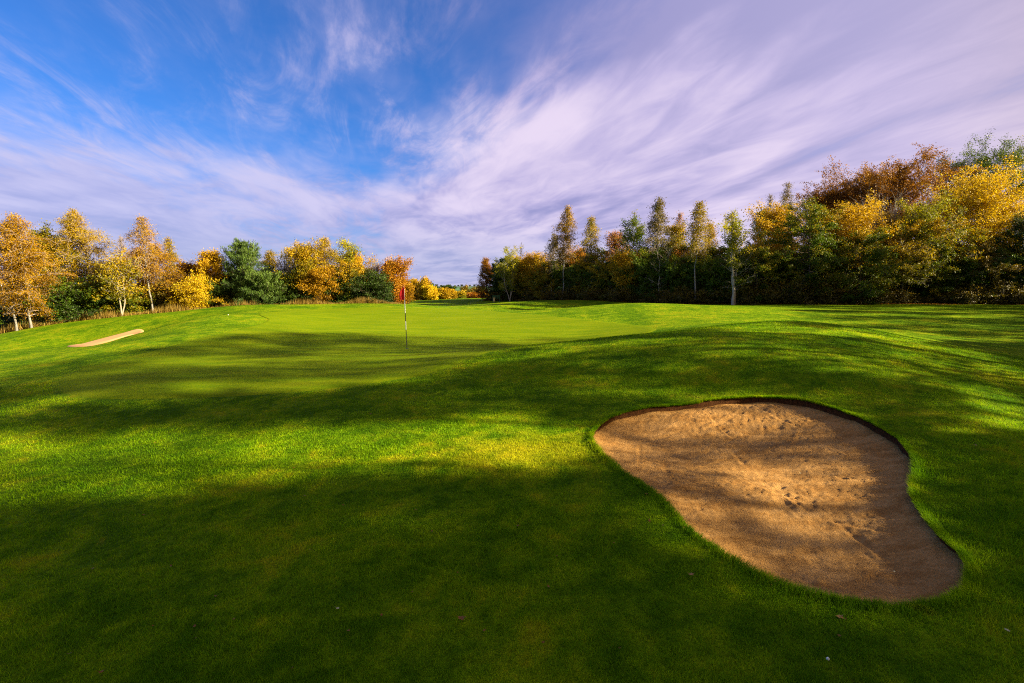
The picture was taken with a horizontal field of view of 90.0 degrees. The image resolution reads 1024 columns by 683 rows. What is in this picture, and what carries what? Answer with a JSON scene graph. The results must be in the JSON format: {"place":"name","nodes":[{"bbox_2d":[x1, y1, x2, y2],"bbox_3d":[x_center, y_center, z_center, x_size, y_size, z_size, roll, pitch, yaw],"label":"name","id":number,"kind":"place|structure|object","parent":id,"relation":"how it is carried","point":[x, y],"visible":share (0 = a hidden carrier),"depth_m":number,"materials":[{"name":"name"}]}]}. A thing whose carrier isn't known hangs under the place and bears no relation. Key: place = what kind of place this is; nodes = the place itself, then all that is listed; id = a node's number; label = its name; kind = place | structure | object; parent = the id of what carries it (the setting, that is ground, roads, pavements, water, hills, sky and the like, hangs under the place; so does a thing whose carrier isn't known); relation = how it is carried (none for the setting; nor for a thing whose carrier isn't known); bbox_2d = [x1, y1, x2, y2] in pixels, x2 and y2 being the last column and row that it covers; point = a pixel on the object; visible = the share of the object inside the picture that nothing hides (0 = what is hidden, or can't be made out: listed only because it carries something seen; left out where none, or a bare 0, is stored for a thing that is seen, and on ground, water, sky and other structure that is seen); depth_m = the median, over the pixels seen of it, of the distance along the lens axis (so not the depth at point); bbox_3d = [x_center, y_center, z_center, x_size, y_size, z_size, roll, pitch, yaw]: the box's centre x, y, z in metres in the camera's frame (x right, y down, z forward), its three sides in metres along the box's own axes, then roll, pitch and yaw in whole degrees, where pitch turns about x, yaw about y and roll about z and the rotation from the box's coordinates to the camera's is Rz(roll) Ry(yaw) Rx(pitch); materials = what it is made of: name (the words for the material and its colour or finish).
{"place":"outdoors","nodes":[
{"label":"outdoors","id":0,"kind":"place"},
{"bbox_2d":[0,286,1023,682],"bbox_3d":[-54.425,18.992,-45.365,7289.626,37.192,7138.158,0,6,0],"label":"ground","id":1,"kind":"structure","parent":0,"point":[40,354],"depth_m":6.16,"materials":[{"name":"green plant"}]},
{"bbox_2d":[0,220,47,330],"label":"birch tree","id":2,"kind":"object","parent":1,"relation":"on","point":[11,240],"visible":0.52,"depth_m":37.36,"materials":[{"name":"orange plant"}]},
{"bbox_2d":[0,282,61,327],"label":"backing tree","id":3,"kind":"object","parent":1,"relation":"on","point":[11,319],"visible":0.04,"depth_m":44.14,"materials":[{"name":"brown plant"}]},
{"bbox_2d":[0,211,82,327],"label":"birch tree","id":4,"kind":"object","parent":1,"relation":"on","point":[29,252],"visible":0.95,"depth_m":37.64,"materials":[{"name":"orange plant"}]},
{"bbox_2d":[23,218,63,296],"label":"broadleaf tree","id":5,"kind":"object","parent":1,"relation":"on","point":[43,233],"visible":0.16,"depth_m":42.88,"materials":[{"name":"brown plant"}]},
{"bbox_2d":[16,273,103,324],"bbox_3d":[-35.705,-3.354,40.480,5.679,4.053,5.808,3,7,27],"label":"shrub","id":6,"kind":"object","parent":1,"relation":"on","point":[65,303],"visible":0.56,"depth_m":39.56,"materials":[{"name":"green plant"}]},
{"bbox_2d":[50,206,92,285],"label":"tall tree","id":7,"kind":"object","parent":1,"relation":"on","point":[65,247],"visible":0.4,"depth_m":43.31,"materials":[{"name":"yellow plant"}]},
{"bbox_2d":[37,279,121,321],"bbox_3d":[-34.175,-3.314,41.100,5.478,3.427,5.579,0,6,0],"label":"shrub","id":8,"kind":"object","parent":1,"relation":"on","point":[69,314],"visible":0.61,"depth_m":39.90,"materials":[{"name":"green plant"}]},
{"bbox_2d":[42,211,120,283],"bbox_3d":[-36.241,-6.420,44.072,6.030,9.284,6.268,0,6,0],"label":"tall tree","id":9,"kind":"object","parent":1,"relation":"on","point":[74,220],"visible":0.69,"depth_m":43.17,"materials":[{"name":"yellow plant"}]},
{"bbox_2d":[74,275,123,317],"bbox_3d":[-33.244,-3.509,41.434,4.831,3.779,3.648,2,6,20],"label":"shrub","id":10,"kind":"object","parent":1,"relation":"on","point":[94,295],"visible":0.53,"depth_m":40.64,"materials":[{"name":"green plant"}]},
{"bbox_2d":[67,329,143,346],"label":"bunker sand","id":11,"kind":"structure","parent":1,"relation":"on","point":[112,338],"depth_m":27.09,"materials":[{"name":"beige sand"}]},
{"bbox_2d":[87,247,154,315],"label":"tree","id":12,"kind":"object","parent":1,"relation":"on","point":[117,271],"visible":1,"depth_m":40.28,"materials":[{"name":"yellow plant"}]},
{"bbox_2d":[106,285,169,315],"bbox_3d":[-31.188,-3.533,43.210,4.698,2.879,4.828,2,7,22],"label":"shrub","id":13,"kind":"object","parent":1,"relation":"on","point":[133,304],"visible":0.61,"depth_m":42.31,"materials":[{"name":"green plant"}]},
{"bbox_2d":[115,216,167,310],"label":"birch tree","id":14,"kind":"object","parent":1,"relation":"on","point":[144,234],"visible":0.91,"depth_m":41.90,"materials":[{"name":"orange plant"}]},
{"bbox_2d":[129,243,187,300],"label":"golden tree","id":15,"kind":"object","parent":1,"relation":"on","point":[162,259],"visible":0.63,"depth_m":43.26,"materials":[{"name":"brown plant"}]},
{"bbox_2d":[147,277,184,308],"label":"shrub","id":16,"kind":"object","parent":1,"relation":"on","point":[158,297],"visible":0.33,"depth_m":43.41,"materials":[{"name":"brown plant"}]},
{"bbox_2d":[161,237,184,283],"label":"tall tree","id":17,"kind":"object","parent":1,"relation":"on","point":[169,246],"visible":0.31,"depth_m":45.44,"materials":[{"name":"yellow plant"}]},
{"bbox_2d":[172,259,197,283],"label":"tree","id":18,"kind":"object","parent":1,"relation":"on","point":[185,266],"visible":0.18,"depth_m":45.89,"materials":[{"name":"brown plant"}]},
{"bbox_2d":[165,268,219,308],"bbox_3d":[-26.864,-4.333,43.306,4.468,3.846,4.394,0,6,0],"label":"yellow bush","id":19,"kind":"object","parent":1,"relation":"on","point":[189,287],"visible":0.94,"depth_m":42.73,"materials":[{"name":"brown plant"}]},
{"bbox_2d":[0,296,403,333],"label":"dry grass","id":20,"kind":"structure","parent":1,"relation":"on","point":[172,308],"depth_m":41.51,"materials":[{"name":"plant"}]},
{"bbox_2d":[191,247,229,294],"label":"maple tree","id":21,"kind":"object","parent":1,"relation":"on","point":[210,263],"visible":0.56,"depth_m":45.14,"materials":[{"name":"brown plant"}]},
{"bbox_2d":[200,279,235,307],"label":"shrub","id":22,"kind":"object","parent":1,"relation":"on","point":[217,290],"visible":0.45,"depth_m":44.38,"materials":[{"name":"plant"}]},
{"bbox_2d":[218,237,278,305],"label":"pine tree","id":23,"kind":"object","parent":1,"relation":"on","point":[245,255],"visible":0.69,"depth_m":44.84,"materials":[{"name":"green plant"}]},
{"bbox_2d":[235,264,291,304],"bbox_3d":[-21.703,-4.900,44.956,4.729,4.259,4.826,0,6,0],"label":"shrub","id":24,"kind":"object","parent":1,"relation":"on","point":[261,284],"visible":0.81,"depth_m":44.10,"materials":[{"name":"green plant"}]},
{"bbox_2d":[257,249,282,275],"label":"tree","id":25,"kind":"object","parent":1,"relation":"on","point":[269,259],"visible":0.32,"depth_m":49.28,"materials":[{"name":"yellow plant"}]},
{"bbox_2d":[262,269,308,303],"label":"shrub","id":26,"kind":"object","parent":1,"relation":"on","point":[285,290],"visible":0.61,"depth_m":45.48,"materials":[{"name":"green plant"}]},
{"bbox_2d":[269,236,336,299],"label":"golden tree","id":27,"kind":"object","parent":1,"relation":"on","point":[302,254],"visible":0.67,"depth_m":45.75,"materials":[{"name":"yellow plant"}]},
{"bbox_2d":[291,263,342,302],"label":"tree","id":28,"kind":"object","parent":1,"relation":"on","point":[318,277],"visible":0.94,"depth_m":45.61,"materials":[{"name":"yellow plant"}]},
{"bbox_2d":[305,236,348,298],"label":"golden tree","id":29,"kind":"object","parent":1,"relation":"on","point":[331,253],"visible":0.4,"depth_m":46.92,"materials":[{"name":"yellow plant"}]},
{"bbox_2d":[301,262,362,302],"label":"tree","id":30,"kind":"object","parent":1,"relation":"on","point":[327,290],"visible":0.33,"depth_m":46.47,"materials":[{"name":"brown plant"}]},
{"bbox_2d":[322,281,357,303],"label":"shrub","id":31,"kind":"object","parent":1,"relation":"on","point":[337,299],"visible":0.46,"depth_m":46.80,"materials":[{"name":"green plant"}]},
{"bbox_2d":[335,258,364,301],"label":"tree","id":32,"kind":"object","parent":1,"relation":"on","point":[349,268],"visible":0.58,"depth_m":46.97,"materials":[{"name":"yellow plant"}]},
{"bbox_2d":[336,237,364,278],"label":"sparse tree","id":33,"kind":"object","parent":1,"relation":"on","point":[346,246],"visible":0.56,"depth_m":48.01,"materials":[{"name":"yellow plant"}]},
{"bbox_2d":[332,251,376,279],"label":"golden tree","id":34,"kind":"object","parent":1,"relation":"on","point":[358,262],"visible":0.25,"depth_m":49.34,"materials":[{"name":"yellow plant"}]},
{"bbox_2d":[58,307,655,398],"bbox_3d":[-4.125,-0.564,24.338,21.140,1.200,26.811,0,6,0],"label":"putting green","id":35,"kind":"object","parent":1,"relation":"on","point":[288,351],"visible":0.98,"depth_m":17.53,"materials":[{"name":"green plant"}]},
{"bbox_2d":[348,268,395,302],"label":"backing tree","id":36,"kind":"object","parent":1,"relation":"on","point":[372,281],"visible":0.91,"depth_m":46.95,"materials":[{"name":"green plant"}]},
{"bbox_2d":[377,254,416,302],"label":"orange tree","id":37,"kind":"object","parent":1,"relation":"on","point":[397,267],"visible":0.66,"depth_m":49.40,"materials":[{"name":"brown plant"}]},
{"bbox_2d":[420,284,441,299],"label":"distant tree","id":38,"kind":"object","parent":1,"relation":"on","point":[431,293],"visible":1,"depth_m":87.88,"materials":[{"name":"yellow plant"}]},
{"bbox_2d":[475,257,493,299],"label":"rusty tree","id":39,"kind":"object","parent":1,"relation":"on","point":[485,268],"visible":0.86,"depth_m":71.03,"materials":[{"name":"brown plant"}]},
{"bbox_2d":[492,255,514,300],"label":"green tree","id":40,"kind":"object","parent":1,"relation":"on","point":[501,260],"visible":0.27,"depth_m":69.23,"materials":[{"name":"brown plant"}]},
{"bbox_2d":[493,244,526,300],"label":"pale stemmed tree","id":41,"kind":"object","parent":1,"relation":"on","point":[510,262],"visible":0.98,"depth_m":66.05,"materials":[{"name":"green plant"}]},
{"bbox_2d":[502,254,531,299],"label":"mixed tree","id":42,"kind":"object","parent":1,"relation":"on","point":[519,280],"visible":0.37,"depth_m":66.69,"materials":[{"name":"green plant"}]},
{"bbox_2d":[517,250,554,293],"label":"orange tree","id":43,"kind":"object","parent":1,"relation":"on","point":[531,259],"visible":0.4,"depth_m":64.89,"materials":[{"name":"brown plant"}]},
{"bbox_2d":[527,259,566,299],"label":"olive tree","id":44,"kind":"object","parent":1,"relation":"on","point":[539,279],"visible":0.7,"depth_m":62.03,"materials":[{"name":"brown plant"}]},
{"bbox_2d":[538,234,562,296],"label":"birch tree","id":45,"kind":"object","parent":1,"relation":"on","point":[550,252],"visible":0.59,"depth_m":60.99,"materials":[{"name":"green plant"}]},
{"bbox_2d":[550,205,578,296],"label":"birch tree","id":46,"kind":"object","parent":1,"relation":"on","point":[564,238],"visible":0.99,"depth_m":58.74,"materials":[{"name":"green plant"}]},
{"bbox_2d":[551,265,581,296],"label":"understory tree","id":47,"kind":"object","parent":1,"relation":"on","point":[560,277],"visible":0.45,"depth_m":60.26,"materials":[{"name":"green plant"}]},
{"bbox_2d":[565,263,595,298],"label":"understory tree","id":48,"kind":"object","parent":1,"relation":"on","point":[575,272],"visible":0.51,"depth_m":57.62,"materials":[{"name":"green plant"}]},
{"bbox_2d":[568,253,601,299],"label":"green tree","id":49,"kind":"object","parent":1,"relation":"on","point":[582,262],"visible":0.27,"depth_m":57.65,"materials":[{"name":"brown plant"}]},
{"bbox_2d":[575,216,604,267],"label":"birch tree","id":50,"kind":"object","parent":1,"relation":"on","point":[591,237],"visible":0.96,"depth_m":56.97,"materials":[{"name":"yellow plant"}]},
{"bbox_2d":[580,256,616,299],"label":"brown tree","id":51,"kind":"object","parent":1,"relation":"on","point":[602,275],"visible":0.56,"depth_m":54.00,"materials":[{"name":"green plant"}]},
{"bbox_2d":[598,229,628,265],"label":"tree","id":52,"kind":"object","parent":1,"relation":"on","point":[612,237],"visible":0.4,"depth_m":55.77,"materials":[{"name":"brown plant"}]},
{"bbox_2d":[604,283,642,301],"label":"edge shrub","id":53,"kind":"object","parent":1,"relation":"on","point":[618,296],"visible":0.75,"depth_m":50.76,"materials":[{"name":"green plant"}]},
{"bbox_2d":[606,246,648,296],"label":"mixed tree","id":54,"kind":"object","parent":1,"relation":"on","point":[624,262],"visible":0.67,"depth_m":51.02,"materials":[{"name":"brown plant"}]},
{"bbox_2d":[615,209,649,279],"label":"dark tree","id":55,"kind":"object","parent":1,"relation":"on","point":[630,238],"visible":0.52,"depth_m":52.59,"materials":[{"name":"green plant"}]},
{"bbox_2d":[621,247,669,301],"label":"understory tree","id":56,"kind":"object","parent":1,"relation":"on","point":[640,268],"visible":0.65,"depth_m":48.82,"materials":[{"name":"green plant"}]},
{"bbox_2d":[639,196,678,261],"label":"birch tree","id":57,"kind":"object","parent":1,"relation":"on","point":[657,227],"visible":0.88,"depth_m":49.81,"materials":[{"name":"green plant"}]},
{"bbox_2d":[644,262,679,301],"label":"understory tree","id":58,"kind":"object","parent":1,"relation":"on","point":[668,273],"visible":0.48,"depth_m":48.31,"materials":[{"name":"green plant"}]},
{"bbox_2d":[661,218,688,285],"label":"olive tree","id":59,"kind":"object","parent":1,"relation":"on","point":[676,229],"visible":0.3,"depth_m":51.68,"materials":[{"name":"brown plant"}]},
{"bbox_2d":[653,285,697,303],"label":"edge shrub","id":60,"kind":"object","parent":1,"relation":"on","point":[677,293],"visible":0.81,"depth_m":46.30,"materials":[{"name":"green plant"}]},
{"bbox_2d":[658,254,704,297],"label":"understory tree","id":61,"kind":"object","parent":1,"relation":"on","point":[681,266],"visible":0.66,"depth_m":46.93,"materials":[{"name":"green plant"}]},
{"bbox_2d":[673,258,715,289],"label":"understory tree","id":62,"kind":"object","parent":1,"relation":"on","point":[691,285],"visible":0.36,"depth_m":46.64,"materials":[{"name":"green plant"}]},
{"bbox_2d":[677,200,713,298],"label":"birch tree","id":63,"kind":"object","parent":1,"relation":"on","point":[698,212],"visible":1,"depth_m":44.98,"materials":[{"name":"yellow plant"}]},
{"bbox_2d":[676,285,722,303],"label":"edge shrub","id":64,"kind":"object","parent":1,"relation":"on","point":[702,297],"visible":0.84,"depth_m":45.35,"materials":[{"name":"green plant"}]},
{"bbox_2d":[684,255,734,302],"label":"understory tree","id":65,"kind":"object","parent":1,"relation":"on","point":[707,260],"visible":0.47,"depth_m":45.54,"materials":[{"name":"green plant"}]},
{"bbox_2d":[701,221,723,263],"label":"birch tree","id":66,"kind":"object","parent":1,"relation":"on","point":[711,235],"visible":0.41,"depth_m":49.16,"materials":[{"name":"yellow plant"}]},
{"bbox_2d":[697,255,744,302],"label":"green tree","id":67,"kind":"object","parent":1,"relation":"on","point":[717,265],"visible":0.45,"depth_m":44.78,"materials":[{"name":"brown plant"}]},
{"bbox_2d":[716,210,751,304],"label":"pale stemmed tree","id":68,"kind":"object","parent":1,"relation":"on","point":[735,234],"visible":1,"depth_m":41.96,"materials":[{"name":"green plant"}]},
{"bbox_2d":[705,278,767,303],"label":"edge shrub","id":69,"kind":"object","parent":1,"relation":"on","point":[727,295],"visible":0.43,"depth_m":43.53,"materials":[{"name":"green plant"}]},
{"bbox_2d":[718,241,803,303],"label":"mixed tree","id":70,"kind":"object","parent":1,"relation":"on","point":[759,251],"visible":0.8,"depth_m":42.40,"materials":[{"name":"green plant"}]},
{"bbox_2d":[735,280,792,304],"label":"edge shrub","id":71,"kind":"object","parent":1,"relation":"on","point":[752,301],"visible":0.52,"depth_m":42.27,"materials":[{"name":"green plant"}]},
{"bbox_2d":[741,197,805,261],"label":"golden tree","id":72,"kind":"object","parent":1,"relation":"on","point":[774,214],"visible":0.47,"depth_m":45.62,"materials":[{"name":"yellow plant"}]},
{"bbox_2d":[593,402,964,605],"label":"bunker sand","id":73,"kind":"structure","parent":1,"relation":"on","point":[839,514],"depth_m":5.83,"materials":[{"name":"beige sand"}]},
{"bbox_2d":[778,182,804,246],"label":"birch tree","id":74,"kind":"object","parent":1,"relation":"on","point":[786,196],"visible":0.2,"depth_m":52.94,"materials":[{"name":"green plant"}]},
{"bbox_2d":[572,299,1023,304],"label":"leaf litter","id":75,"kind":"object","parent":1,"relation":"on","point":[815,303],"visible":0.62,"depth_m":41.84,"materials":[{"name":"orange plant"}]},
{"bbox_2d":[771,273,840,304],"bbox_3d":[23.807,-4.096,42.687,6.242,3.082,6.176,0,6,5],"label":"edge shrub","id":76,"kind":"object","parent":1,"relation":"on","point":[796,285],"visible":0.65,"depth_m":41.35,"materials":[{"name":"green plant"}]},
{"bbox_2d":[761,196,855,301],"bbox_3d":[24.337,-7.169,42.175,7.301,9.105,6.140,2,6,21],"label":"green tree","id":77,"kind":"object","parent":1,"relation":"on","point":[794,223],"visible":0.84,"depth_m":41.32,"materials":[{"name":"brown plant"}]},
{"bbox_2d":[788,273,855,304],"bbox_3d":[25.262,-4.129,42.832,6.288,3.105,6.221,-1,6,-13],"label":"edge shrub","id":78,"kind":"object","parent":1,"relation":"on","point":[823,294],"visible":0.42,"depth_m":41.23,"materials":[{"name":"green plant"}]},
{"bbox_2d":[797,176,861,250],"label":"oak tree","id":79,"kind":"object","parent":1,"relation":"on","point":[826,201],"visible":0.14,"depth_m":55.10,"materials":[{"name":"brown plant"}]},
{"bbox_2d":[800,188,910,290],"bbox_3d":[28.934,-8.011,43.804,6.958,9.548,7.499,-4,8,-36],"label":"golden tree","id":80,"kind":"object","parent":1,"relation":"on","point":[855,217],"visible":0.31,"depth_m":42.60,"materials":[{"name":"yellow plant"}]},
{"bbox_2d":[818,226,920,304],"bbox_3d":[28.120,-6.092,41.379,7.804,6.722,6.788,-6,8,-42],"label":"green tree","id":81,"kind":"object","parent":1,"relation":"on","point":[878,256],"visible":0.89,"depth_m":40.75,"materials":[{"name":"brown plant"}]},
{"bbox_2d":[785,142,1004,243],"bbox_3d":[40.258,-13.057,55.923,19.520,16.950,18.162,0,6,0],"label":"oak tree","id":82,"kind":"object","parent":1,"relation":"on","point":[887,183],"visible":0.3,"depth_m":53.55,"materials":[{"name":"brown plant"}]},
{"bbox_2d":[871,285,918,303],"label":"edge shrub","id":83,"kind":"object","parent":1,"relation":"on","point":[900,296],"visible":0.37,"depth_m":41.81,"materials":[{"name":"green plant"}]},
{"bbox_2d":[871,207,925,254],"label":"orange tree","id":84,"kind":"object","parent":1,"relation":"on","point":[888,216],"visible":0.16,"depth_m":44.78,"materials":[{"name":"brown plant"}]},
{"bbox_2d":[875,239,948,302],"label":"olive tree","id":85,"kind":"object","parent":1,"relation":"on","point":[909,255],"visible":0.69,"depth_m":41.30,"materials":[{"name":"green plant"}]},
{"bbox_2d":[897,253,950,300],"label":"understory tree","id":86,"kind":"object","parent":1,"relation":"on","point":[923,292],"visible":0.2,"depth_m":42.53,"materials":[{"name":"green plant"}]},
{"bbox_2d":[880,189,983,289],"bbox_3d":[35.092,-7.894,43.707,7.090,9.273,6.547,3,7,28],"label":"ash tree","id":87,"kind":"object","parent":1,"relation":"on","point":[925,213],"visible":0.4,"depth_m":42.88,"materials":[{"name":"green plant"}]},
{"bbox_2d":[914,153,979,239],"bbox_3d":[49.859,-13.225,58.809,6.597,16.602,7.620,-2,7,-21],"label":"oak tree","id":88,"kind":"object","parent":1,"relation":"on","point":[961,162],"visible":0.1,"depth_m":57.27,"materials":[{"name":"brown plant"}]},
{"bbox_2d":[902,204,994,303],"bbox_3d":[35.512,-6.954,42.250,6.302,8.346,5.831,0,6,0],"label":"olive tree","id":89,"kind":"object","parent":1,"relation":"on","point":[944,247],"visible":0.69,"depth_m":41.53,"materials":[{"name":"green plant"}]},
{"bbox_2d":[924,255,975,297],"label":"understory tree","id":90,"kind":"object","parent":1,"relation":"on","point":[965,266],"visible":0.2,"depth_m":42.28,"materials":[{"name":"green plant"}]},
{"bbox_2d":[932,285,992,304],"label":"edge shrub","id":91,"kind":"object","parent":1,"relation":"on","point":[967,296],"visible":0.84,"depth_m":40.94,"materials":[{"name":"green plant"}]},
{"bbox_2d":[918,152,1023,258],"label":"yellow tree","id":92,"kind":"object","parent":1,"relation":"on","point":[986,195],"visible":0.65,"depth_m":43.98,"materials":[{"name":"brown plant"}]},
{"bbox_2d":[942,279,1011,303],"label":"edge shrub","id":93,"kind":"object","parent":1,"relation":"on","point":[981,299],"visible":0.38,"depth_m":40.78,"materials":[{"name":"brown plant"}]},
{"bbox_2d":[932,128,1023,246],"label":"oak tree","id":94,"kind":"object","parent":1,"relation":"on","point":[999,155],"visible":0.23,"depth_m":55.22,"materials":[{"name":"green plant"}]},
{"bbox_2d":[947,243,1017,297],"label":"understory tree","id":95,"kind":"object","parent":1,"relation":"on","point":[994,264],"visible":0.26,"depth_m":41.54,"materials":[{"name":"green plant"}]},
{"bbox_2d":[948,240,1023,303],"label":"brown tree","id":96,"kind":"object","parent":1,"relation":"on","point":[985,265],"visible":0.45,"depth_m":41.08,"materials":[{"name":"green plant"}]},
{"bbox_2d":[977,212,1023,290],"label":"dark tree","id":97,"kind":"object","parent":1,"relation":"on","point":[1018,226],"visible":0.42,"depth_m":42.11,"materials":[{"name":"green plant"}]},
{"bbox_2d":[977,246,1023,291],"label":"understory tree","id":98,"kind":"object","parent":1,"relation":"on","point":[1018,260],"visible":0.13,"depth_m":41.40,"materials":[{"name":"green plant"}]},
{"bbox_2d":[982,282,1023,303],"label":"edge shrub","id":99,"kind":"object","parent":1,"relation":"on","point":[1017,293],"visible":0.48,"depth_m":40.52,"materials":[{"name":"brown plant"}]},
{"bbox_2d":[0,0,1023,285],"label":"sky","id":100,"kind":"structure","parent":0,"point":[446,135],"materials":[{"name":"blue"}]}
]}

